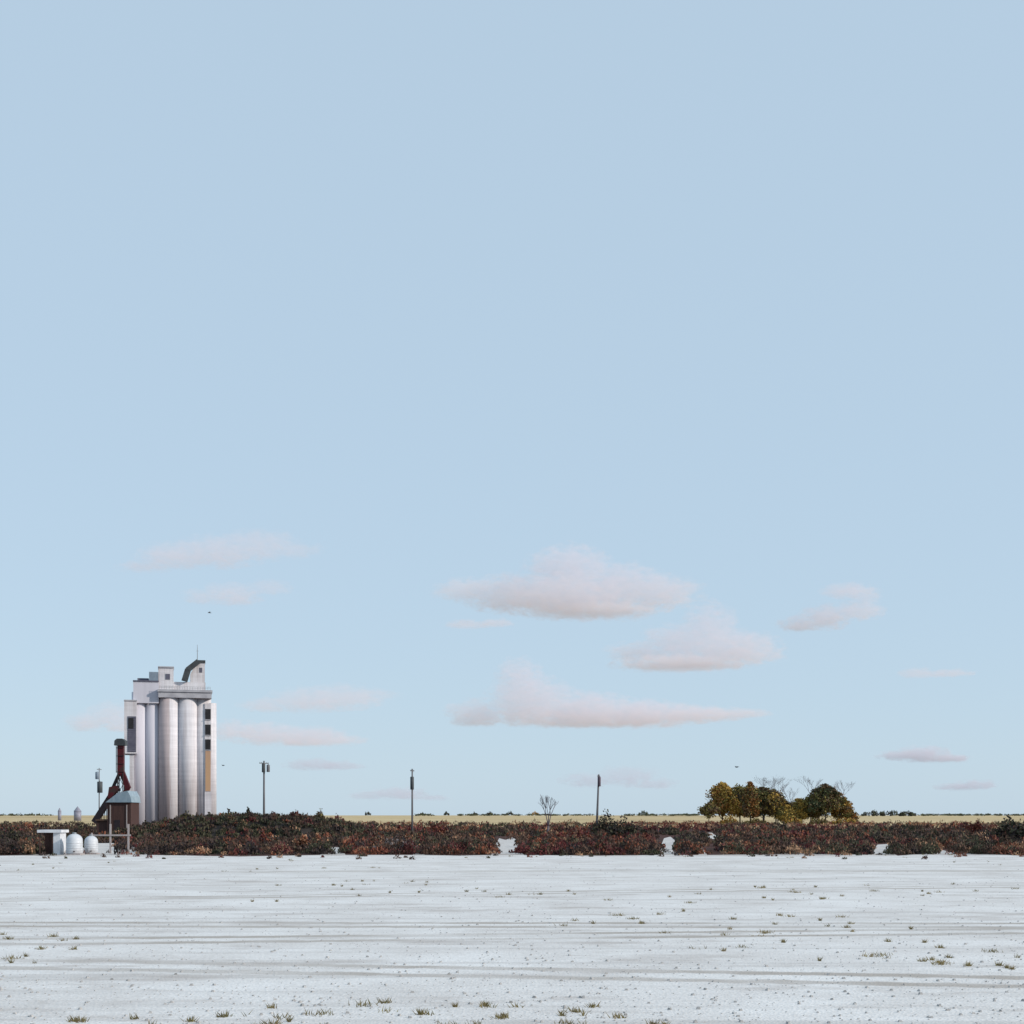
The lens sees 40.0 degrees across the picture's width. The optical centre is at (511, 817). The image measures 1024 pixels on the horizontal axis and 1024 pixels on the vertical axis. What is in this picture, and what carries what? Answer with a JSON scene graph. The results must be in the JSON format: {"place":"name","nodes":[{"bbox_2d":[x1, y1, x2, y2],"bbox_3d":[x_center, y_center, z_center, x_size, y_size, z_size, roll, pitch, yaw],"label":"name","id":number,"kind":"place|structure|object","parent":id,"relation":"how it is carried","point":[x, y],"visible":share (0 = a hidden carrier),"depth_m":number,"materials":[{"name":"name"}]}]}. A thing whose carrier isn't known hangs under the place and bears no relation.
{"place":"outdoors","nodes":[
{"label":"outdoors","id":0,"kind":"place"},
{"bbox_2d":[98,818,347,842],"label":"embankment","id":1,"kind":"structure","parent":0,"point":[303,829],"depth_m":224.64,"materials":[{"name":"soil"}]},
{"bbox_2d":[179,810,193,817],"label":"bush","id":2,"kind":"object","parent":1,"relation":"on","point":[184,814],"visible":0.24,"depth_m":235.87,"materials":[{"name":"green plant"}]},
{"bbox_2d":[224,808,236,815],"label":"bush","id":3,"kind":"object","parent":1,"relation":"on","point":[231,813],"visible":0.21,"depth_m":235.50,"materials":[{"name":"green plant"}]},
{"bbox_2d":[80,811,414,842],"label":"bank scrub","id":4,"kind":"object","parent":1,"relation":"on","point":[296,823],"visible":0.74,"depth_m":225.38,"materials":[{"name":"brown plant"}]},
{"bbox_2d":[289,809,302,816],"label":"bush","id":5,"kind":"object","parent":1,"relation":"on","point":[292,813],"visible":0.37,"depth_m":235.93,"materials":[{"name":"brown plant"}]},
{"bbox_2d":[313,808,323,817],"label":"bush","id":6,"kind":"object","parent":1,"relation":"on","point":[319,814],"visible":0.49,"depth_m":235.93,"materials":[{"name":"green plant"}]},
{"bbox_2d":[327,815,345,822],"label":"bush","id":7,"kind":"object","parent":1,"relation":"on","point":[337,816],"visible":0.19,"depth_m":236.22,"materials":[{"name":"brown plant"}]},
{"bbox_2d":[0,815,1023,827],"bbox_3d":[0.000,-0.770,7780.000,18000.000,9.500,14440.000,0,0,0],"label":"dry grass field","id":8,"kind":"structure","parent":0,"point":[455,819],"depth_m":1754.66,"materials":[{"name":"beige plant"}]},
{"bbox_2d":[58,808,60,819],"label":"grain bin","id":9,"kind":"object","parent":8,"relation":"on","point":[59,814],"visible":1,"depth_m":1348.50,"materials":[{"name":"metal"}]},
{"bbox_2d":[74,806,80,820],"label":"grain bin","id":10,"kind":"object","parent":8,"relation":"on","point":[77,813],"visible":0.89,"depth_m":1297.38,"materials":[{"name":"metal"}]},
{"bbox_2d":[0,813,1023,815],"bbox_3d":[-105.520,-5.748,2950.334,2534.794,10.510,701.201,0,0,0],"label":"distant treeline","id":11,"kind":"object","parent":8,"relation":"on","point":[651,814],"visible":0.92,"depth_m":2797.03,"materials":[{"name":"green plant"}]},
{"bbox_2d":[697,802,721,820],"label":"broadleaf tree","id":12,"kind":"object","parent":8,"relation":"on","point":[707,809],"visible":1,"depth_m":788.51,"materials":[{"name":"green plant"}]},
{"bbox_2d":[705,781,741,819],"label":"broadleaf tree","id":13,"kind":"object","parent":8,"relation":"on","point":[723,797],"visible":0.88,"depth_m":795.88,"materials":[{"name":"yellow plant"}]},
{"bbox_2d":[719,817,737,823],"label":"undergrowth bush","id":14,"kind":"object","parent":8,"relation":"on","point":[726,821],"visible":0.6,"depth_m":783.32,"materials":[{"name":"green plant"}]},
{"bbox_2d":[731,783,747,821],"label":"broadleaf tree","id":15,"kind":"object","parent":8,"relation":"on","point":[739,788],"visible":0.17,"depth_m":811.24,"materials":[{"name":"green plant"}]},
{"bbox_2d":[736,781,761,823],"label":"broadleaf tree","id":16,"kind":"object","parent":8,"relation":"on","point":[749,804],"visible":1,"depth_m":788.49,"materials":[{"name":"brown plant"}]},
{"bbox_2d":[744,818,766,823],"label":"undergrowth bush","id":17,"kind":"object","parent":8,"relation":"on","point":[756,820],"visible":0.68,"depth_m":784.04,"materials":[{"name":"green plant"}]},
{"bbox_2d":[754,777,783,819],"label":"leafless tree","id":18,"kind":"object","parent":8,"relation":"on","point":[763,785],"visible":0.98,"depth_m":859.71,"materials":[{"name":"grey plant"}]},
{"bbox_2d":[756,786,783,820],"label":"broadleaf tree","id":19,"kind":"object","parent":8,"relation":"on","point":[765,791],"visible":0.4,"depth_m":801.77,"materials":[{"name":"green plant"}]},
{"bbox_2d":[763,778,790,821],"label":"leafless tree","id":20,"kind":"object","parent":8,"relation":"on","point":[776,786],"visible":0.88,"depth_m":871.58,"materials":[{"name":"grey plant"}]},
{"bbox_2d":[760,791,794,824],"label":"broadleaf tree","id":21,"kind":"object","parent":8,"relation":"on","point":[775,801],"visible":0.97,"depth_m":792.08,"materials":[{"name":"yellow plant"}]},
{"bbox_2d":[776,804,798,821],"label":"broadleaf tree","id":22,"kind":"object","parent":8,"relation":"on","point":[789,810],"visible":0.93,"depth_m":788.09,"materials":[{"name":"brown plant"}]},
{"bbox_2d":[780,786,798,801],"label":"leafless tree","id":23,"kind":"object","parent":8,"relation":"on","point":[789,793],"visible":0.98,"depth_m":850.87,"materials":[{"name":"grey plant"}]},
{"bbox_2d":[781,814,802,824],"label":"undergrowth bush","id":24,"kind":"object","parent":8,"relation":"on","point":[789,820],"visible":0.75,"depth_m":784.32,"materials":[{"name":"green plant"}]},
{"bbox_2d":[791,798,808,820],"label":"broadleaf tree","id":25,"kind":"object","parent":8,"relation":"on","point":[797,806],"visible":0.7,"depth_m":796.35,"materials":[{"name":"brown plant"}]},
{"bbox_2d":[793,776,819,820],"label":"leafless tree","id":26,"kind":"object","parent":8,"relation":"on","point":[807,785],"visible":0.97,"depth_m":861.54,"materials":[{"name":"grey plant"}]},
{"bbox_2d":[801,794,822,819],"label":"broadleaf tree","id":27,"kind":"object","parent":8,"relation":"on","point":[806,800],"visible":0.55,"depth_m":797.46,"materials":[{"name":"green plant"}]},
{"bbox_2d":[809,817,827,824],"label":"undergrowth bush","id":28,"kind":"object","parent":8,"relation":"on","point":[813,821],"visible":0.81,"depth_m":784.83,"materials":[{"name":"green plant"}]},
{"bbox_2d":[807,783,843,819],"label":"broadleaf tree","id":29,"kind":"object","parent":8,"relation":"on","point":[825,799],"visible":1,"depth_m":786.87,"materials":[{"name":"green plant"}]},
{"bbox_2d":[830,793,854,819],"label":"broadleaf tree","id":30,"kind":"object","parent":8,"relation":"on","point":[845,802],"visible":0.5,"depth_m":797.11,"materials":[{"name":"brown plant"}]},
{"bbox_2d":[831,817,855,824],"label":"undergrowth bush","id":31,"kind":"object","parent":8,"relation":"on","point":[848,820],"visible":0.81,"depth_m":783.10,"materials":[{"name":"green plant"}]},
{"bbox_2d":[833,781,853,792],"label":"leafless tree","id":32,"kind":"object","parent":8,"relation":"on","point":[837,786],"visible":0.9,"depth_m":871.47,"materials":[{"name":"plant"}]},
{"bbox_2d":[838,806,859,821],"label":"broadleaf tree","id":33,"kind":"object","parent":8,"relation":"on","point":[848,812],"visible":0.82,"depth_m":792.53,"materials":[{"name":"brown plant"}]},
{"bbox_2d":[860,809,882,815],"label":"hedge","id":34,"kind":"object","parent":8,"relation":"on","point":[874,812],"visible":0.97,"depth_m":2496.22,"materials":[{"name":"green plant"}]},
{"bbox_2d":[880,810,905,815],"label":"hedge","id":35,"kind":"object","parent":8,"relation":"on","point":[891,812],"visible":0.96,"depth_m":2498.64,"materials":[{"name":"green plant"}]},
{"bbox_2d":[898,810,915,815],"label":"hedge","id":36,"kind":"object","parent":8,"relation":"on","point":[908,813],"visible":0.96,"depth_m":2493.51,"materials":[{"name":"green plant"}]},
{"bbox_2d":[0,828,1023,855],"bbox_3d":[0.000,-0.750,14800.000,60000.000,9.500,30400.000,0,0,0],"label":"ground","id":37,"kind":"structure","parent":0,"point":[707,848],"depth_m":152.46,"materials":[{"name":"soil"}]},
{"bbox_2d":[0,821,20,842],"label":"bush","id":38,"kind":"object","parent":37,"relation":"on","point":[13,834],"visible":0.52,"depth_m":189.32,"materials":[{"name":"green plant"}]},
{"bbox_2d":[95,768,102,807],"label":"utility pole","id":39,"kind":"object","parent":37,"relation":"on","point":[99,785],"visible":0.98,"depth_m":429.09,"materials":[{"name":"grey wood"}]},
{"bbox_2d":[92,739,130,829],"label":"bucket elevator","id":40,"kind":"object","parent":37,"relation":"on","point":[120,745],"visible":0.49,"depth_m":299.40,"materials":[{"name":"red paint"}]},
{"bbox_2d":[96,791,140,833],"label":"timber shed","id":41,"kind":"structure","parent":37,"relation":"on","point":[122,809],"depth_m":270.00,"materials":[{"name":"wood"}]},
{"bbox_2d":[114,820,119,830],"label":"door","id":42,"kind":"structure","parent":41,"relation":"in","point":[116,822],"depth_m":269.91,"materials":[{"name":"metal"}]},
{"bbox_2d":[124,645,216,824],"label":"grain elevator","id":43,"kind":"object","parent":37,"relation":"on","point":[170,731],"visible":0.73,"depth_m":517.62,"materials":[{"name":"concrete"}]},
{"bbox_2d":[170,835,180,844],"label":"bush","id":44,"kind":"object","parent":37,"relation":"on","point":[176,840],"visible":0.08,"depth_m":167.75,"materials":[{"name":"brown plant"}]},
{"bbox_2d":[259,761,269,813],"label":"utility pole","id":45,"kind":"object","parent":37,"relation":"on","point":[263,767],"visible":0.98,"depth_m":274.82,"materials":[{"name":"grey wood"}]},
{"bbox_2d":[259,830,270,842],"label":"bush","id":46,"kind":"object","parent":37,"relation":"on","point":[262,835],"visible":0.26,"depth_m":174.81,"materials":[{"name":"brown plant"}]},
{"bbox_2d":[292,831,310,845],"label":"bush","id":47,"kind":"object","parent":37,"relation":"on","point":[303,839],"visible":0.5,"depth_m":164.71,"materials":[{"name":"brown plant"}]},
{"bbox_2d":[307,832,324,843],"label":"bush","id":48,"kind":"object","parent":37,"relation":"on","point":[318,837],"visible":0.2,"depth_m":167.89,"materials":[{"name":"brown plant"}]},
{"bbox_2d":[377,825,399,831],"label":"bush","id":49,"kind":"object","parent":37,"relation":"on","point":[389,828],"visible":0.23,"depth_m":329.85,"materials":[{"name":"brown plant"}]},
{"bbox_2d":[410,769,413,830],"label":"utility pole","id":50,"kind":"object","parent":37,"relation":"on","point":[411,783],"visible":0.95,"depth_m":319.80,"materials":[{"name":"grey wood"}]},
{"bbox_2d":[421,822,446,833],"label":"bush","id":51,"kind":"object","parent":37,"relation":"on","point":[437,828],"visible":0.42,"depth_m":299.35,"materials":[{"name":"brown plant"}]},
{"bbox_2d":[0,837,1023,1023],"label":"gravel yard","id":52,"kind":"structure","parent":37,"relation":"on","point":[501,874],"depth_m":46.57,"materials":[{"name":"white gravel"}]},
{"bbox_2d":[37,830,68,854],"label":"open shelter","id":53,"kind":"object","parent":52,"relation":"on","point":[55,841],"visible":0.79,"depth_m":151.23,"materials":[{"name":"white paint"}]},
{"bbox_2d":[64,832,84,854],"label":"storage tank","id":54,"kind":"object","parent":52,"relation":"on","point":[74,843],"visible":1,"depth_m":150.32,"materials":[{"name":"white plastic"}]},
{"bbox_2d":[84,835,99,853],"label":"storage tank","id":55,"kind":"object","parent":52,"relation":"on","point":[91,844],"visible":1,"depth_m":152.42,"materials":[{"name":"white plastic"}]},
{"bbox_2d":[91,824,130,852],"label":"loading gantry","id":56,"kind":"object","parent":52,"relation":"on","point":[110,834],"visible":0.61,"depth_m":155.91,"materials":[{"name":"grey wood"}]},
{"bbox_2d":[372,835,422,850],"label":"bush","id":57,"kind":"object","parent":52,"relation":"on","point":[393,843],"visible":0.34,"depth_m":156.71,"materials":[{"name":"brown plant"}]},
{"bbox_2d":[0,854,1020,1023],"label":"dry weeds","id":58,"kind":"object","parent":52,"relation":"on","point":[419,1012],"visible":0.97,"depth_m":37.55,"materials":[{"name":"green plant"}]},
{"bbox_2d":[0,830,1023,859],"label":"scrub edge","id":59,"kind":"object","parent":52,"relation":"on","point":[560,843],"visible":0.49,"depth_m":156.13,"materials":[{"name":"brown plant"}]},
{"bbox_2d":[0,855,1023,1023],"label":"loose stones","id":60,"kind":"object","parent":52,"relation":"on","point":[535,1020],"visible":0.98,"depth_m":35.41,"materials":[{"name":"white stone"}]},
{"bbox_2d":[0,818,1023,854],"bbox_3d":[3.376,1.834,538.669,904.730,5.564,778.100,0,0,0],"label":"scrub","id":61,"kind":"object","parent":37,"relation":"on","point":[871,833],"visible":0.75,"depth_m":189.53,"materials":[{"name":"brown plant"}]},
{"bbox_2d":[540,795,557,831],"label":"leafless tree","id":62,"kind":"object","parent":37,"relation":"on","point":[548,820],"visible":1,"depth_m":299.97,"materials":[{"name":"grey plant"}]},
{"bbox_2d":[553,828,594,839],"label":"bush","id":63,"kind":"object","parent":37,"relation":"on","point":[581,832],"visible":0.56,"depth_m":239.29,"materials":[{"name":"brown plant"}]},
{"bbox_2d":[595,774,600,829],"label":"utility pole","id":64,"kind":"object","parent":37,"relation":"on","point":[598,785],"visible":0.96,"depth_m":319.79,"materials":[{"name":"grey wood"}]},
{"bbox_2d":[588,809,618,832],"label":"bush","id":65,"kind":"object","parent":37,"relation":"on","point":[605,822],"visible":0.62,"depth_m":319.23,"materials":[{"name":"green plant"}]},
{"bbox_2d":[605,815,638,836],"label":"bush","id":66,"kind":"object","parent":37,"relation":"on","point":[612,829],"visible":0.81,"depth_m":259.26,"materials":[{"name":"green plant"}]},
{"bbox_2d":[780,830,825,839],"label":"bush","id":67,"kind":"object","parent":37,"relation":"on","point":[820,837],"visible":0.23,"depth_m":209.12,"materials":[{"name":"brown plant"}]},
{"bbox_2d":[964,819,982,832],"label":"bush","id":68,"kind":"object","parent":37,"relation":"on","point":[976,826],"visible":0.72,"depth_m":329.42,"materials":[{"name":"brown plant"}]},
{"bbox_2d":[992,815,1022,837],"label":"bush","id":69,"kind":"object","parent":37,"relation":"on","point":[1004,829],"visible":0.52,"depth_m":239.71,"materials":[{"name":"green plant"}]},
{"bbox_2d":[1002,821,1023,839],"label":"bush","id":70,"kind":"object","parent":37,"relation":"on","point":[1016,833],"visible":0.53,"depth_m":214.76,"materials":[{"name":"green plant"}]},
{"bbox_2d":[0,0,1023,814],"label":"sky","id":71,"kind":"structure","parent":0,"point":[520,401],"materials":[{"name":"blue"}]}
]}

